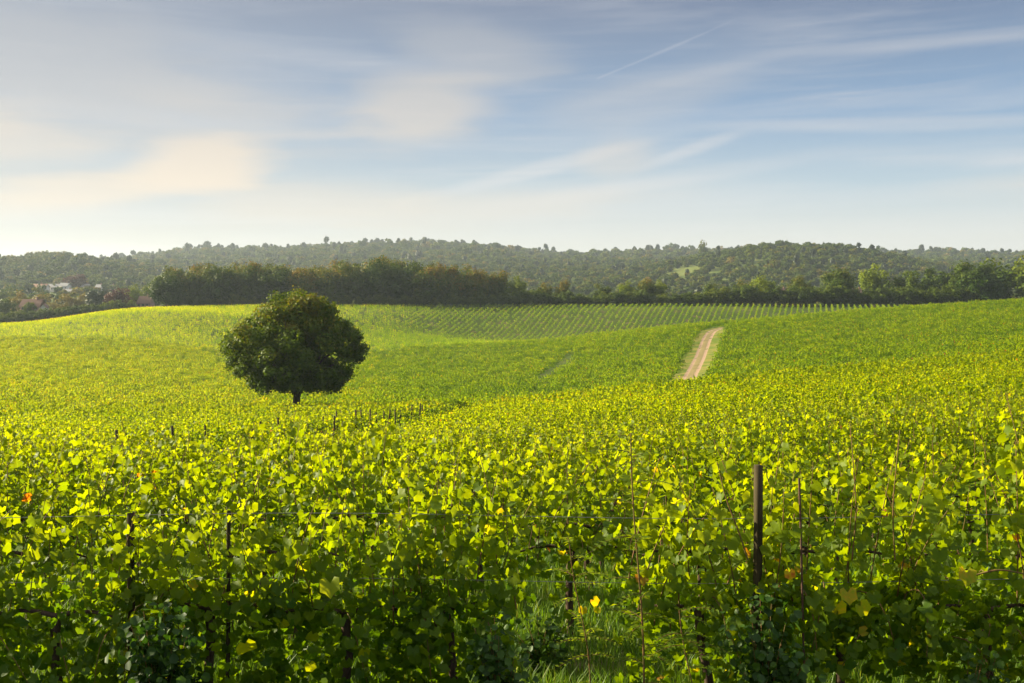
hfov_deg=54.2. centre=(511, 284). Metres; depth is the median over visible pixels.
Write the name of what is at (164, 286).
woodland tree
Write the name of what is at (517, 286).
hedgerow tree
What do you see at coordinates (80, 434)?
grapevine
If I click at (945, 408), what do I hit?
grapevine
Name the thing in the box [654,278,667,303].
hedgerow tree
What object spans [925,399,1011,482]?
grapevine
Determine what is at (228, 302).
hedge bush
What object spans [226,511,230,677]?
vine stake
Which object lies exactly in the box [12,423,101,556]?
grapevine
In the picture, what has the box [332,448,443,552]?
grapevine
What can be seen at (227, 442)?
grapevine
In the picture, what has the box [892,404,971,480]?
grapevine
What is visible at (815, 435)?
grapevine
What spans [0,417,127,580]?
grapevine
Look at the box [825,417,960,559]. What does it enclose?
grapevine
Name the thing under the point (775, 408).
grapevine
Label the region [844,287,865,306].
hedge bush
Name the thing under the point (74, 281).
garden tree
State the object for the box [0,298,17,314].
garden tree
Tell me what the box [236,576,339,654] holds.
vine leaves
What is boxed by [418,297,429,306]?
hedge bush
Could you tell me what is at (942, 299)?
hedge bush
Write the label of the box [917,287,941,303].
hedge bush
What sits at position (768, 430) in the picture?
grapevine
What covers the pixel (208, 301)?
hedge bush
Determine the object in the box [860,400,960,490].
grapevine
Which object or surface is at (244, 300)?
hedge bush
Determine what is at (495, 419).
grapevine
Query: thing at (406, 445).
grapevine
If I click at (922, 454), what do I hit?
grapevine
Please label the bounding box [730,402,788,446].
grapevine
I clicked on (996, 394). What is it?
grapevine
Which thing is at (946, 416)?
grapevine
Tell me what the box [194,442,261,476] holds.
grapevine
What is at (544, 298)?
hedge bush
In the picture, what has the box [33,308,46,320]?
hedge bush
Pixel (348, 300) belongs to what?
hedge bush
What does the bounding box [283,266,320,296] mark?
woodland tree
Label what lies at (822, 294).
hedge bush
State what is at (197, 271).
woodland tree
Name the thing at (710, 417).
grapevine
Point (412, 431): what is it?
grapevine
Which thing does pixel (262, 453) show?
grapevine
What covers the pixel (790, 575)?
vine leaf
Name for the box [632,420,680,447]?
grapevine
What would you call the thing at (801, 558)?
vine stake
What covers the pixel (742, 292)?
hedge bush
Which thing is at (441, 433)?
grapevine
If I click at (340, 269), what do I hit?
woodland tree
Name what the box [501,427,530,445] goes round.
grapevine
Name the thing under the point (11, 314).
hedge bush
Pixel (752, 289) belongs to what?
hedge bush
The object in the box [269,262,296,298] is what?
woodland tree
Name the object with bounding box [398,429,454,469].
grapevine
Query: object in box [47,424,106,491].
grapevine
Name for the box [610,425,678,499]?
grapevine
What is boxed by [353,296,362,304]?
hedge bush
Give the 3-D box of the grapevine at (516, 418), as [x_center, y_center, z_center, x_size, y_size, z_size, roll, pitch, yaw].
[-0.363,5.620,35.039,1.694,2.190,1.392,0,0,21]
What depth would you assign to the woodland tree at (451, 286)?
432.83 m
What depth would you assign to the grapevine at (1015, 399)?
27.20 m
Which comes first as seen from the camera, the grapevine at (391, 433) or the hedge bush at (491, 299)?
the grapevine at (391, 433)
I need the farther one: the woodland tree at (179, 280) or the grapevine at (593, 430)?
the woodland tree at (179, 280)
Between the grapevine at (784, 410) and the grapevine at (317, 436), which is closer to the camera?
the grapevine at (317, 436)
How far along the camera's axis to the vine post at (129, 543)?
6.91 m
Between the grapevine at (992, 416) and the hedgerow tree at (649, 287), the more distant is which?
the hedgerow tree at (649, 287)
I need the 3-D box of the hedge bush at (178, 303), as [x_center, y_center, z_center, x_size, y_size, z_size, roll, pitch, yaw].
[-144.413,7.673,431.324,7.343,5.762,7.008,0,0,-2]
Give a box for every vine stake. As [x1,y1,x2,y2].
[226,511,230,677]
[798,478,805,682]
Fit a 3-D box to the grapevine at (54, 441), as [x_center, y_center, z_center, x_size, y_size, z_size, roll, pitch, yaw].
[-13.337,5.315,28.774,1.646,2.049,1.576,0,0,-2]
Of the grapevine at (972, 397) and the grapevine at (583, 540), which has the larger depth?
the grapevine at (972, 397)
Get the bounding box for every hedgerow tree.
[486,269,509,297]
[504,276,526,296]
[538,282,553,301]
[554,280,570,304]
[593,282,612,299]
[617,281,635,303]
[633,278,657,299]
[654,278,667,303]
[702,283,718,302]
[733,279,746,303]
[746,274,775,305]
[787,275,812,306]
[819,266,857,306]
[858,263,893,306]
[879,270,926,301]
[917,268,947,292]
[942,265,970,288]
[950,259,1011,299]
[976,257,1022,299]
[1008,255,1023,297]
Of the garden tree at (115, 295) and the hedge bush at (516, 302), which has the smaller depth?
the hedge bush at (516, 302)
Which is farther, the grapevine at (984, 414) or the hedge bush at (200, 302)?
the hedge bush at (200, 302)
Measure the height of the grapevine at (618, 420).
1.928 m
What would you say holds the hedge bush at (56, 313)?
on the ground at (570, 311)
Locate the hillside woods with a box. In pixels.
[0,236,1023,306]
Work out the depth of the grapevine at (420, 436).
26.94 m
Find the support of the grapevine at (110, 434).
on the ground at (570, 311)
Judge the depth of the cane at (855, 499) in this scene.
6.65 m
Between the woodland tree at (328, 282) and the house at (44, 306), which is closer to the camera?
the woodland tree at (328, 282)
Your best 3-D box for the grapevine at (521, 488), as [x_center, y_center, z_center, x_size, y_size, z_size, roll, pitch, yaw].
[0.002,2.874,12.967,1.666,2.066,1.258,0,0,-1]
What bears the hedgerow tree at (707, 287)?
on the ground at (570, 311)
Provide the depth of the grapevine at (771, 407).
29.15 m
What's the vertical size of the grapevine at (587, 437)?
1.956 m
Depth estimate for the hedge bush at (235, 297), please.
432.16 m
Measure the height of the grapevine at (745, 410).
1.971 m
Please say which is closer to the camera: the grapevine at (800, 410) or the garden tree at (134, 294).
the grapevine at (800, 410)
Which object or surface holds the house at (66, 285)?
on the ground at (570, 311)
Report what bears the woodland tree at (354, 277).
on the ground at (570, 311)
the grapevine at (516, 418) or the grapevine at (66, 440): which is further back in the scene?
the grapevine at (516, 418)
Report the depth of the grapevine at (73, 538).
16.90 m
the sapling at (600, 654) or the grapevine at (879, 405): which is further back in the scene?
the grapevine at (879, 405)
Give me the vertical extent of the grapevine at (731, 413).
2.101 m
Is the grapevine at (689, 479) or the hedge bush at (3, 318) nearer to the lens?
the grapevine at (689, 479)
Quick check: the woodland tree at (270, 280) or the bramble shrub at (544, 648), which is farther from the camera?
the woodland tree at (270, 280)
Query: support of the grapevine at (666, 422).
on the ground at (570, 311)
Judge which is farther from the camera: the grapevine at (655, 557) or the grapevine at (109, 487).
the grapevine at (109, 487)
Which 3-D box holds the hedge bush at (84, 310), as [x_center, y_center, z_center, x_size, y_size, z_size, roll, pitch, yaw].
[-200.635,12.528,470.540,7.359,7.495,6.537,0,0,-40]
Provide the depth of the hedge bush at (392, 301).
431.59 m
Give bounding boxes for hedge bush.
[0,312,10,322]
[7,311,17,322]
[14,310,28,322]
[24,310,34,321]
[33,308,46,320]
[42,307,54,319]
[52,307,62,317]
[58,306,72,316]
[69,305,82,315]
[78,304,89,316]
[88,303,98,312]
[95,302,107,314]
[106,299,115,313]
[113,299,128,309]
[124,300,136,307]
[171,300,183,305]
[184,296,194,305]
[191,297,206,305]
[204,298,215,305]
[210,296,225,305]
[222,296,232,305]
[228,293,241,304]
[237,296,249,305]
[249,297,259,304]
[259,295,270,304]
[329,294,342,305]
[342,294,353,305]
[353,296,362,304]
[362,293,373,304]
[369,293,386,305]
[385,296,398,305]
[396,294,411,305]
[406,296,418,306]
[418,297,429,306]
[429,297,438,306]
[437,296,450,305]
[445,295,459,305]
[457,296,469,306]
[466,297,477,305]
[473,294,487,305]
[484,294,497,304]
[494,292,513,305]
[507,293,521,306]
[513,289,531,305]
[528,290,542,305]
[538,292,552,306]
[548,293,562,306]
[558,290,574,306]
[572,293,584,304]
[580,295,593,305]
[589,295,603,305]
[598,291,615,306]
[612,291,627,305]
[621,291,638,303]
[633,290,650,305]
[644,293,657,303]
[655,294,670,304]
[668,293,681,304]
[680,291,693,305]
[692,291,709,305]
[701,291,712,305]
[709,286,730,305]
[721,287,744,304]
[728,285,757,305]
[743,285,760,305]
[751,287,774,305]
[766,284,784,305]
[775,289,795,306]
[786,286,808,306]
[796,285,814,306]
[808,287,821,306]
[812,285,838,306]
[822,284,845,306]
[834,285,862,305]
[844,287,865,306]
[858,289,880,306]
[866,287,886,306]
[880,288,899,303]
[889,287,910,303]
[895,286,918,305]
[909,287,931,305]
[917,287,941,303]
[934,289,952,303]
[939,284,966,302]
[953,287,975,301]
[962,289,982,301]
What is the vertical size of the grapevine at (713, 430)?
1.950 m
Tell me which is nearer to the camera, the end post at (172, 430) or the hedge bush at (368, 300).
the end post at (172, 430)
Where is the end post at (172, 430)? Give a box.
[171,426,173,451]
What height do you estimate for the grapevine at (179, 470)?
2.115 m
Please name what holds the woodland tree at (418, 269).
on the ground at (570, 311)
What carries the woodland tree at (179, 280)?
on the ground at (570, 311)
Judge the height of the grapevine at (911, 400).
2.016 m
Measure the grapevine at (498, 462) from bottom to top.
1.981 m
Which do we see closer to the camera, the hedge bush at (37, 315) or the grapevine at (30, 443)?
the grapevine at (30, 443)
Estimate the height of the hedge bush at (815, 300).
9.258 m
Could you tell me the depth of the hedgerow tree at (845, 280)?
438.78 m
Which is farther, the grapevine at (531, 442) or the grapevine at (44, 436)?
the grapevine at (44, 436)
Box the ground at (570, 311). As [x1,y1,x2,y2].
[0,251,1023,682]
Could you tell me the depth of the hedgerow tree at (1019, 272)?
439.23 m
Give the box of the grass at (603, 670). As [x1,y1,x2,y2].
[0,518,1023,682]
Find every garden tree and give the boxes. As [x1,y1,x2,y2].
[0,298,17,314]
[8,290,27,311]
[21,300,37,320]
[32,292,55,305]
[47,302,56,309]
[54,293,75,309]
[59,273,88,286]
[71,292,87,307]
[84,288,98,316]
[94,290,108,306]
[103,286,135,308]
[124,284,140,302]
[139,284,161,307]
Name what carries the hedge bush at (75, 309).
on the ground at (570, 311)
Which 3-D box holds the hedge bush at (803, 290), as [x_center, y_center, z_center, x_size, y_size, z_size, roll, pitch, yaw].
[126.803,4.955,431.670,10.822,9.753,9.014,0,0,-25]
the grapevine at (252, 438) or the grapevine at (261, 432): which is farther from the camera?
the grapevine at (252, 438)
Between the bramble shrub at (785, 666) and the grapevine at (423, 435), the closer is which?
the bramble shrub at (785, 666)
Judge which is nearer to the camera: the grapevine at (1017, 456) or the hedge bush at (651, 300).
the grapevine at (1017, 456)
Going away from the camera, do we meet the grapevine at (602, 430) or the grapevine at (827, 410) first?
the grapevine at (602, 430)
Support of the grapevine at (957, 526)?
on the ground at (570, 311)
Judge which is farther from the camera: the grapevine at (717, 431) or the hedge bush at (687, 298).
the hedge bush at (687, 298)
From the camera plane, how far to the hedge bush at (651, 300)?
431.50 m
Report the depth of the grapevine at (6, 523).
7.13 m
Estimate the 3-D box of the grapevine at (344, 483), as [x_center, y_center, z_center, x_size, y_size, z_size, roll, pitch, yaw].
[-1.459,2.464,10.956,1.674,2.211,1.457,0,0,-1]
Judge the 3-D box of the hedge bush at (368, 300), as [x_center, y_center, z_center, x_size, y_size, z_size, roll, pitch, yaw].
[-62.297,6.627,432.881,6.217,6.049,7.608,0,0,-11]
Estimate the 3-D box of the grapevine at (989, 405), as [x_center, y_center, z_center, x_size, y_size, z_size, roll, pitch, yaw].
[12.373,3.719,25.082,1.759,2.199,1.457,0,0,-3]
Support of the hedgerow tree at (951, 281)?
on the ground at (570, 311)
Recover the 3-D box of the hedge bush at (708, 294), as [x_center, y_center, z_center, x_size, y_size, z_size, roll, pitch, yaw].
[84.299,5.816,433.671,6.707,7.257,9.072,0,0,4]
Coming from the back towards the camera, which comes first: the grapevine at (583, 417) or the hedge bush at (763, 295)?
the hedge bush at (763, 295)
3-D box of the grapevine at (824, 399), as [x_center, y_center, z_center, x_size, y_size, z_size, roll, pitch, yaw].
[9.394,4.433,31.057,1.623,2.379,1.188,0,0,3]
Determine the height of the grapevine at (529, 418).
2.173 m
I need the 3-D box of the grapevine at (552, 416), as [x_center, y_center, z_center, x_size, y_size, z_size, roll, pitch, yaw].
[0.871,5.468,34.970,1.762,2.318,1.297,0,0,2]
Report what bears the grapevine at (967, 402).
on the ground at (570, 311)
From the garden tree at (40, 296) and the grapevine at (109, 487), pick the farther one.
the garden tree at (40, 296)
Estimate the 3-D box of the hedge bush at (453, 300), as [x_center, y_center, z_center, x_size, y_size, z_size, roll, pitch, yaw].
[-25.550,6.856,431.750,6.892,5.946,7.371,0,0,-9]
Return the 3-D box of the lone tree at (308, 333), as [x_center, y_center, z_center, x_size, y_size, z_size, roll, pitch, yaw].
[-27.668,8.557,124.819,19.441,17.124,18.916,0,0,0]
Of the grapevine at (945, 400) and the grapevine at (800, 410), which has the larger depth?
the grapevine at (800, 410)
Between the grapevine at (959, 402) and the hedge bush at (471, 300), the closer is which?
the grapevine at (959, 402)
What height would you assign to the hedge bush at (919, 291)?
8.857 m
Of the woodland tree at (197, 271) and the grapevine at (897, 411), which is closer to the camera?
the grapevine at (897, 411)
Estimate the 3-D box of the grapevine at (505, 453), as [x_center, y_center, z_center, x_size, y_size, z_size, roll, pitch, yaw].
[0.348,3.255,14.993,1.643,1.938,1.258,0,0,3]
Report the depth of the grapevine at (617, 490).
13.00 m
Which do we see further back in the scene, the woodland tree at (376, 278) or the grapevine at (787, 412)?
the woodland tree at (376, 278)
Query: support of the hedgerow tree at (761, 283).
on the ground at (570, 311)
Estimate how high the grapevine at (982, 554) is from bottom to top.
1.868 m
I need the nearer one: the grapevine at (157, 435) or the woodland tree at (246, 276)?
the grapevine at (157, 435)
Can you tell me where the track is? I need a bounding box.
[670,327,725,381]
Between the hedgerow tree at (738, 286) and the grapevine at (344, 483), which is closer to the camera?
the grapevine at (344, 483)
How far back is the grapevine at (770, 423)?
23.16 m
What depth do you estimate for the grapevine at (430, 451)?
14.88 m
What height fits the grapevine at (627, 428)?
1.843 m
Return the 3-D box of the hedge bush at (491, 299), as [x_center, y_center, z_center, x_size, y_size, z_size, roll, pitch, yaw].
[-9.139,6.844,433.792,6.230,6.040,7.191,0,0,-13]
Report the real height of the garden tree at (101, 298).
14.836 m
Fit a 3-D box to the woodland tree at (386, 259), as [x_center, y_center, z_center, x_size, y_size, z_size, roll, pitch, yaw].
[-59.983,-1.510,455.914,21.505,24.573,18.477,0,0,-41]
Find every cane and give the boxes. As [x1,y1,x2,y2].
[717,462,748,559]
[850,423,856,559]
[892,431,899,559]
[976,569,1023,575]
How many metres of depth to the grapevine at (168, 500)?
8.94 m
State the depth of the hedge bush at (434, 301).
430.86 m
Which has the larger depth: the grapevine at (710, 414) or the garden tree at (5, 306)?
the garden tree at (5, 306)
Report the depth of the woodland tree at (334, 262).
455.60 m
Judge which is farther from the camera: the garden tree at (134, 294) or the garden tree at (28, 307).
the garden tree at (134, 294)
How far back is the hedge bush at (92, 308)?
468.00 m
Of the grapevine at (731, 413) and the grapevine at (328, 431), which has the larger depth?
the grapevine at (731, 413)
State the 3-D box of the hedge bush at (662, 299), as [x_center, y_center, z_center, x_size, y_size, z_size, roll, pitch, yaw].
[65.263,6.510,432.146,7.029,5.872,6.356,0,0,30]
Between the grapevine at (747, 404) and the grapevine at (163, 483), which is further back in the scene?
the grapevine at (747, 404)
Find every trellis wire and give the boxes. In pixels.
[3,513,1006,518]
[5,578,1003,583]
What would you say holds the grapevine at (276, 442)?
on the ground at (570, 311)
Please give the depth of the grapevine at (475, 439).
22.93 m
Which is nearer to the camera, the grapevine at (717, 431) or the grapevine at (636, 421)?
the grapevine at (717, 431)
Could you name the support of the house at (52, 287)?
on the ground at (570, 311)
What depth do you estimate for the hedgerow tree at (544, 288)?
444.03 m
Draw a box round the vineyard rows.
[0,297,1023,580]
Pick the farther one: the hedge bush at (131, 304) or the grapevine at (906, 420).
the hedge bush at (131, 304)
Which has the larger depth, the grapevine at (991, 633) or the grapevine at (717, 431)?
the grapevine at (717, 431)
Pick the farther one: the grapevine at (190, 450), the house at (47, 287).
the house at (47, 287)
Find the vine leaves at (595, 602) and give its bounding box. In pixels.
[579,596,600,614]
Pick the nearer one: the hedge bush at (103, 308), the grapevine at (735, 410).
the grapevine at (735, 410)
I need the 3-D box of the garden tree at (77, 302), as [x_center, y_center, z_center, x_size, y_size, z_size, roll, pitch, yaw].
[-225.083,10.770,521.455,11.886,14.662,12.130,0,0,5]
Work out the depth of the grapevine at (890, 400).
27.11 m
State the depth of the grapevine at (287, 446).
10.92 m
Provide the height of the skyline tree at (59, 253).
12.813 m
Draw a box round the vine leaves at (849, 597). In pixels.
[832,567,976,616]
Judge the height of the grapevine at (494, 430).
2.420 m
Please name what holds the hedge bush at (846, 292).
on the ground at (570, 311)
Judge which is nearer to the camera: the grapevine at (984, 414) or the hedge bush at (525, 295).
the grapevine at (984, 414)
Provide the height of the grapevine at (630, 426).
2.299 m
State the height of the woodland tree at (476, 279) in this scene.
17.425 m
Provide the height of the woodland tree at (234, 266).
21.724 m
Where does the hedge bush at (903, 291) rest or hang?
on the ground at (570, 311)
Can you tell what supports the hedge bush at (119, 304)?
on the ground at (570, 311)
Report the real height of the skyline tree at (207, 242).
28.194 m
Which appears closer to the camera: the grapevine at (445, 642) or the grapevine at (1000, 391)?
the grapevine at (445, 642)
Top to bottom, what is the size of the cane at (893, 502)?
0.852 m
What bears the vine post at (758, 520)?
on the ground at (570, 311)
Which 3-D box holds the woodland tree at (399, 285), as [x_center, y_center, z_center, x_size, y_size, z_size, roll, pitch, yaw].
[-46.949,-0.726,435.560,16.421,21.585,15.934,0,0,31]
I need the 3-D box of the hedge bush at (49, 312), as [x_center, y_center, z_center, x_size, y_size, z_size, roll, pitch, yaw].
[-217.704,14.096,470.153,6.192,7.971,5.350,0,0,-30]
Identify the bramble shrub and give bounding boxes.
[105,600,211,682]
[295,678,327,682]
[456,610,540,682]
[509,608,583,681]
[707,582,826,682]
[946,641,1011,682]
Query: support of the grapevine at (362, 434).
on the ground at (570, 311)
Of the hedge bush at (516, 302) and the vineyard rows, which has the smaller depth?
the vineyard rows
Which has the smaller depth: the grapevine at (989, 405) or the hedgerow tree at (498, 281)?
the grapevine at (989, 405)
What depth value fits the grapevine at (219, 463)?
20.97 m
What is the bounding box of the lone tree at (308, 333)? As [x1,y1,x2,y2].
[216,285,369,404]
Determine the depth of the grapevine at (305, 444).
18.85 m
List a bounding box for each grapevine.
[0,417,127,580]
[0,428,55,461]
[0,432,24,543]
[0,433,129,634]
[0,476,200,682]
[0,509,17,679]
[1,411,102,570]
[9,424,65,450]
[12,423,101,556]
[15,423,50,444]
[16,424,92,491]
[25,436,111,481]
[29,427,65,444]
[34,456,109,546]
[36,438,75,469]
[46,427,99,457]
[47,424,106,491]
[61,429,98,442]
[65,418,243,576]
[68,426,212,568]
[72,452,284,632]
[74,435,187,565]
[76,447,141,516]
[79,451,181,539]
[81,430,120,450]
[84,433,134,457]
[96,432,158,479]
[102,496,305,682]
[105,421,142,452]
[114,437,189,488]
[116,417,185,491]
[117,424,160,455]
[118,426,151,451]
[129,434,217,509]
[140,448,263,542]
[144,430,184,468]
[173,450,294,572]
[179,445,262,521]
[182,426,249,478]
[187,409,336,584]
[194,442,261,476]
[195,430,246,501]
[202,482,444,682]
[210,450,267,501]
[220,442,412,638]
[229,429,277,459]
[233,433,348,547]
[235,414,324,501]
[248,430,329,525]
[255,425,314,467]
[258,422,332,479]
[261,413,394,562]
[271,423,330,453]
[274,428,321,468]
[290,441,381,505]
[292,419,348,472]
[298,407,453,574]
[322,429,391,542]
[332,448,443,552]
[333,413,403,468]
[336,436,382,488]
[337,434,407,455]
[345,411,521,617]
[346,429,398,454]
[351,424,415,447]
[357,438,478,553]
[358,426,415,446]
[359,412,446,506]
[377,419,424,439]
[377,450,539,682]
[386,424,426,445]
[388,425,454,491]
[389,452,479,532]
[393,432,456,462]
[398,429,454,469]
[398,431,559,592]
[401,420,519,560]
[404,422,441,460]
[405,426,452,447]
[406,431,450,459]
[412,415,451,440]
[421,422,464,453]
[428,411,516,492]
[429,421,517,468]
[439,418,486,442]
[440,427,505,492]
[441,428,549,534]
[442,429,510,493]
[452,442,648,641]
[454,420,494,436]
[455,419,501,438]
[463,429,577,565]
[469,411,510,433]
[479,414,520,443]
[483,411,536,452]
[483,438,587,544]
[487,411,525,445]
[490,425,525,450]
[492,422,545,463]
[493,419,564,487]
[498,431,562,458]
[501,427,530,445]
[503,441,568,515]
[506,412,544,434]
[514,409,554,436]
[517,414,564,449]
[523,426,674,591]
[524,412,581,451]
[528,435,619,523]
[535,413,590,447]
[537,410,600,450]
[537,428,617,500]
[539,415,592,434]
[544,426,662,572]
[545,413,578,428]
[550,414,617,474]
[556,416,605,443]
[557,428,624,512]
[560,410,611,448]
[563,418,669,544]
[564,418,601,449]
[569,420,616,444]
[581,400,623,437]
[582,407,634,452]
[588,424,675,516]
[589,415,643,439]
[601,426,649,450]
[604,413,639,445]
[606,406,640,428]
[606,428,777,624]
[607,422,662,473]
[610,421,652,436]
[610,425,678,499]
[613,458,815,682]
[615,425,759,576]
[619,411,661,425]
[622,416,702,499]
[623,423,748,528]
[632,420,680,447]
[633,401,671,424]
[633,429,778,569]
[635,410,674,432]
[637,411,701,479]
[638,410,702,435]
[645,411,683,432]
[650,421,753,516]
[653,415,722,466]
[657,420,739,476]
[664,421,723,437]
[667,398,707,428]
[676,407,724,439]
[679,411,753,504]
[681,408,741,438]
[689,400,722,428]
[691,409,737,452]
[699,406,733,420]
[703,404,746,424]
[707,419,765,460]
[708,437,965,682]
[713,413,785,463]
[716,411,774,442]
[718,404,768,424]
[721,412,826,516]
[722,439,871,585]
[723,401,775,443]
[726,404,841,549]
[729,402,764,419]
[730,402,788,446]
[738,395,773,416]
[739,431,942,620]
[740,405,825,482]
[740,406,832,522]
[745,398,791,428]
[751,404,821,479]
[757,409,824,430]
[764,394,805,416]
[769,398,820,438]
[769,399,842,446]
[776,402,823,421]
[777,390,858,468]
[790,390,842,420]
[791,430,902,510]
[798,399,895,508]
[800,397,856,469]
[805,406,903,484]
[813,400,865,476]
[819,393,860,409]
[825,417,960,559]
[830,389,914,468]
[830,393,884,425]
[830,429,979,581]
[848,398,891,421]
[851,395,894,438]
[852,388,921,456]
[853,391,894,427]
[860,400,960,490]
[861,402,949,482]
[863,395,892,410]
[869,392,1023,682]
[869,398,911,428]
[873,395,947,470]
[873,424,990,518]
[873,455,1023,630]
[878,394,934,417]
[889,389,942,405]
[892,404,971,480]
[903,410,1022,544]
[904,398,929,430]
[906,398,956,426]
[912,407,975,457]
[917,396,976,460]
[919,390,958,405]
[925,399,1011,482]
[927,392,989,438]
[930,382,983,417]
[941,393,1016,482]
[949,421,1023,568]
[950,390,1023,499]
[950,405,1022,518]
[955,390,1001,407]
[958,389,1021,446]
[975,383,1023,421]
[977,390,1014,438]
[980,394,1023,418]
[983,380,1023,409]
[983,383,1023,437]
[994,385,1023,400]
[1004,416,1023,499]
[1006,399,1023,445]
[1015,398,1023,419]
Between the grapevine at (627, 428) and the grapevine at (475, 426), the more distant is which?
the grapevine at (475, 426)
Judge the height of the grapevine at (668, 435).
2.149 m
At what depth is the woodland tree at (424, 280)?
429.88 m
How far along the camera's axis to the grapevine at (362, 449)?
12.86 m
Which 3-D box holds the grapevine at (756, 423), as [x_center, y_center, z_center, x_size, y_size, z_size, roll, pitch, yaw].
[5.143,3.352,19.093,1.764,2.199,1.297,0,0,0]
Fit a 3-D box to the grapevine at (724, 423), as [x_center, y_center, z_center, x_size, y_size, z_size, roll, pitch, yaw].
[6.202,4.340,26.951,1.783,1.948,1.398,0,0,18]
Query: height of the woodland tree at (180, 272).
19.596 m
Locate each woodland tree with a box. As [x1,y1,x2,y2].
[145,271,183,305]
[151,265,189,305]
[168,268,187,306]
[180,266,213,305]
[185,262,214,277]
[186,264,209,290]
[202,263,240,305]
[210,260,242,304]
[228,260,265,304]
[236,264,267,303]
[253,264,295,298]
[257,261,273,303]
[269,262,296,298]
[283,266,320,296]
[294,265,322,296]
[310,258,339,292]
[313,264,351,298]
[331,261,350,304]
[336,259,369,302]
[360,255,391,300]
[360,255,397,305]
[383,258,406,304]
[387,260,419,304]
[406,265,445,306]
[408,261,427,306]
[426,261,436,305]
[434,261,466,306]
[435,264,462,306]
[459,263,472,306]
[462,267,491,299]
[462,270,491,306]
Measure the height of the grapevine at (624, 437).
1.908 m
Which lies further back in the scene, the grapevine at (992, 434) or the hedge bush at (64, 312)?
the hedge bush at (64, 312)
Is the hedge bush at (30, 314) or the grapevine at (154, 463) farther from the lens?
the hedge bush at (30, 314)
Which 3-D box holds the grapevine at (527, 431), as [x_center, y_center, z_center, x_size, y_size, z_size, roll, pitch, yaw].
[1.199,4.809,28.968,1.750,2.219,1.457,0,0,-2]
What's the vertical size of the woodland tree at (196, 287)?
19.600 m
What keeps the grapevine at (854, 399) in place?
on the ground at (570, 311)
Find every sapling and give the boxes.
[545,536,621,682]
[578,433,677,682]
[644,605,731,682]
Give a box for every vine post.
[127,511,134,675]
[752,464,762,670]
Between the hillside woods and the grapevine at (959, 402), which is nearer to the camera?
the grapevine at (959, 402)
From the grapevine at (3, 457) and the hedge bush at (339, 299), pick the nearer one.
the grapevine at (3, 457)
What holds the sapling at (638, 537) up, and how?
on the ground at (570, 311)
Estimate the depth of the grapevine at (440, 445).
20.94 m
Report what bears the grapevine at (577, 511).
on the ground at (570, 311)
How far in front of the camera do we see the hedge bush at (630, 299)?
430.29 m
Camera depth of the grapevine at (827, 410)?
27.08 m
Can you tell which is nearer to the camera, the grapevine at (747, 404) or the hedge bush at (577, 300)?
the grapevine at (747, 404)
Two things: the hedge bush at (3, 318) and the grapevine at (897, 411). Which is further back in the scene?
the hedge bush at (3, 318)
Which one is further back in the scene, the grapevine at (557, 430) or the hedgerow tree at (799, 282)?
the hedgerow tree at (799, 282)
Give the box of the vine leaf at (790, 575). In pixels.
[784,569,795,579]
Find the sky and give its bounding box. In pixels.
[0,0,1023,256]
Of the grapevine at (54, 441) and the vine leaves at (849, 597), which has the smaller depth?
the vine leaves at (849, 597)
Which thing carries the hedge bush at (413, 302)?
on the ground at (570, 311)
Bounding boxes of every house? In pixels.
[18,297,45,319]
[33,283,49,292]
[39,304,49,316]
[49,283,58,291]
[58,282,71,288]
[136,294,155,308]
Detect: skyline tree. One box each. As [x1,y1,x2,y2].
[49,251,73,254]
[203,240,211,245]
[698,240,708,254]
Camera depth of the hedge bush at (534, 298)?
430.08 m
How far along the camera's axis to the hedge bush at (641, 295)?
430.96 m
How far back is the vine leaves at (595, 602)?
7.61 m
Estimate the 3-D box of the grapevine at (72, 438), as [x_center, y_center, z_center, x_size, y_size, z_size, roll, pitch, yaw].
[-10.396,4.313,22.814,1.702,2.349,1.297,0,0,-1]
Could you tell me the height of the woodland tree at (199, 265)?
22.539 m
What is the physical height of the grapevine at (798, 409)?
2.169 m
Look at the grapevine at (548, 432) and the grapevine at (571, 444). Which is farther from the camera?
the grapevine at (548, 432)
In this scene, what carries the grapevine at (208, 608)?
on the ground at (570, 311)
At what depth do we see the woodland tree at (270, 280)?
431.20 m
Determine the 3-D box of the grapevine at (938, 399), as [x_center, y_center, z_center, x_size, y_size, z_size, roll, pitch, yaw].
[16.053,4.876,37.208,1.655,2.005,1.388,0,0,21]
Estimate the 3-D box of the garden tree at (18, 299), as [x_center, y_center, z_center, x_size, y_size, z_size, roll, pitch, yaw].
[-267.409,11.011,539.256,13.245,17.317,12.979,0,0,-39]
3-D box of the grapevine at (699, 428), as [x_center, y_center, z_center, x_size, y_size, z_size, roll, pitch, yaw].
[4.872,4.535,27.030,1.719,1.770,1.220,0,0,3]
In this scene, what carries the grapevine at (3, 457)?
on the ground at (570, 311)
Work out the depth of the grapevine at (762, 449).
13.03 m
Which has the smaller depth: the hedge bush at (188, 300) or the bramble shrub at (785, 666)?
the bramble shrub at (785, 666)
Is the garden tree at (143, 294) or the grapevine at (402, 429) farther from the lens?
the garden tree at (143, 294)
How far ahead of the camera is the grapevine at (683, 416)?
29.15 m
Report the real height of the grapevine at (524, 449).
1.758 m
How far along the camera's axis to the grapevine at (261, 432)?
24.97 m
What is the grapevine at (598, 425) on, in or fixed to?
on the ground at (570, 311)
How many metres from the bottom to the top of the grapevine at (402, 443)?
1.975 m
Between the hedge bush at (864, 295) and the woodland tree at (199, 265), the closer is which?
the hedge bush at (864, 295)
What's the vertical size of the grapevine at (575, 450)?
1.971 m
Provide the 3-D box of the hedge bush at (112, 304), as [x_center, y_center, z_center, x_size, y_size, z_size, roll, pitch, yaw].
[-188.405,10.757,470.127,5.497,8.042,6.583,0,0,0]
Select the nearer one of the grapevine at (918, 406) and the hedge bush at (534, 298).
the grapevine at (918, 406)
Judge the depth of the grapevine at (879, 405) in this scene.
37.05 m

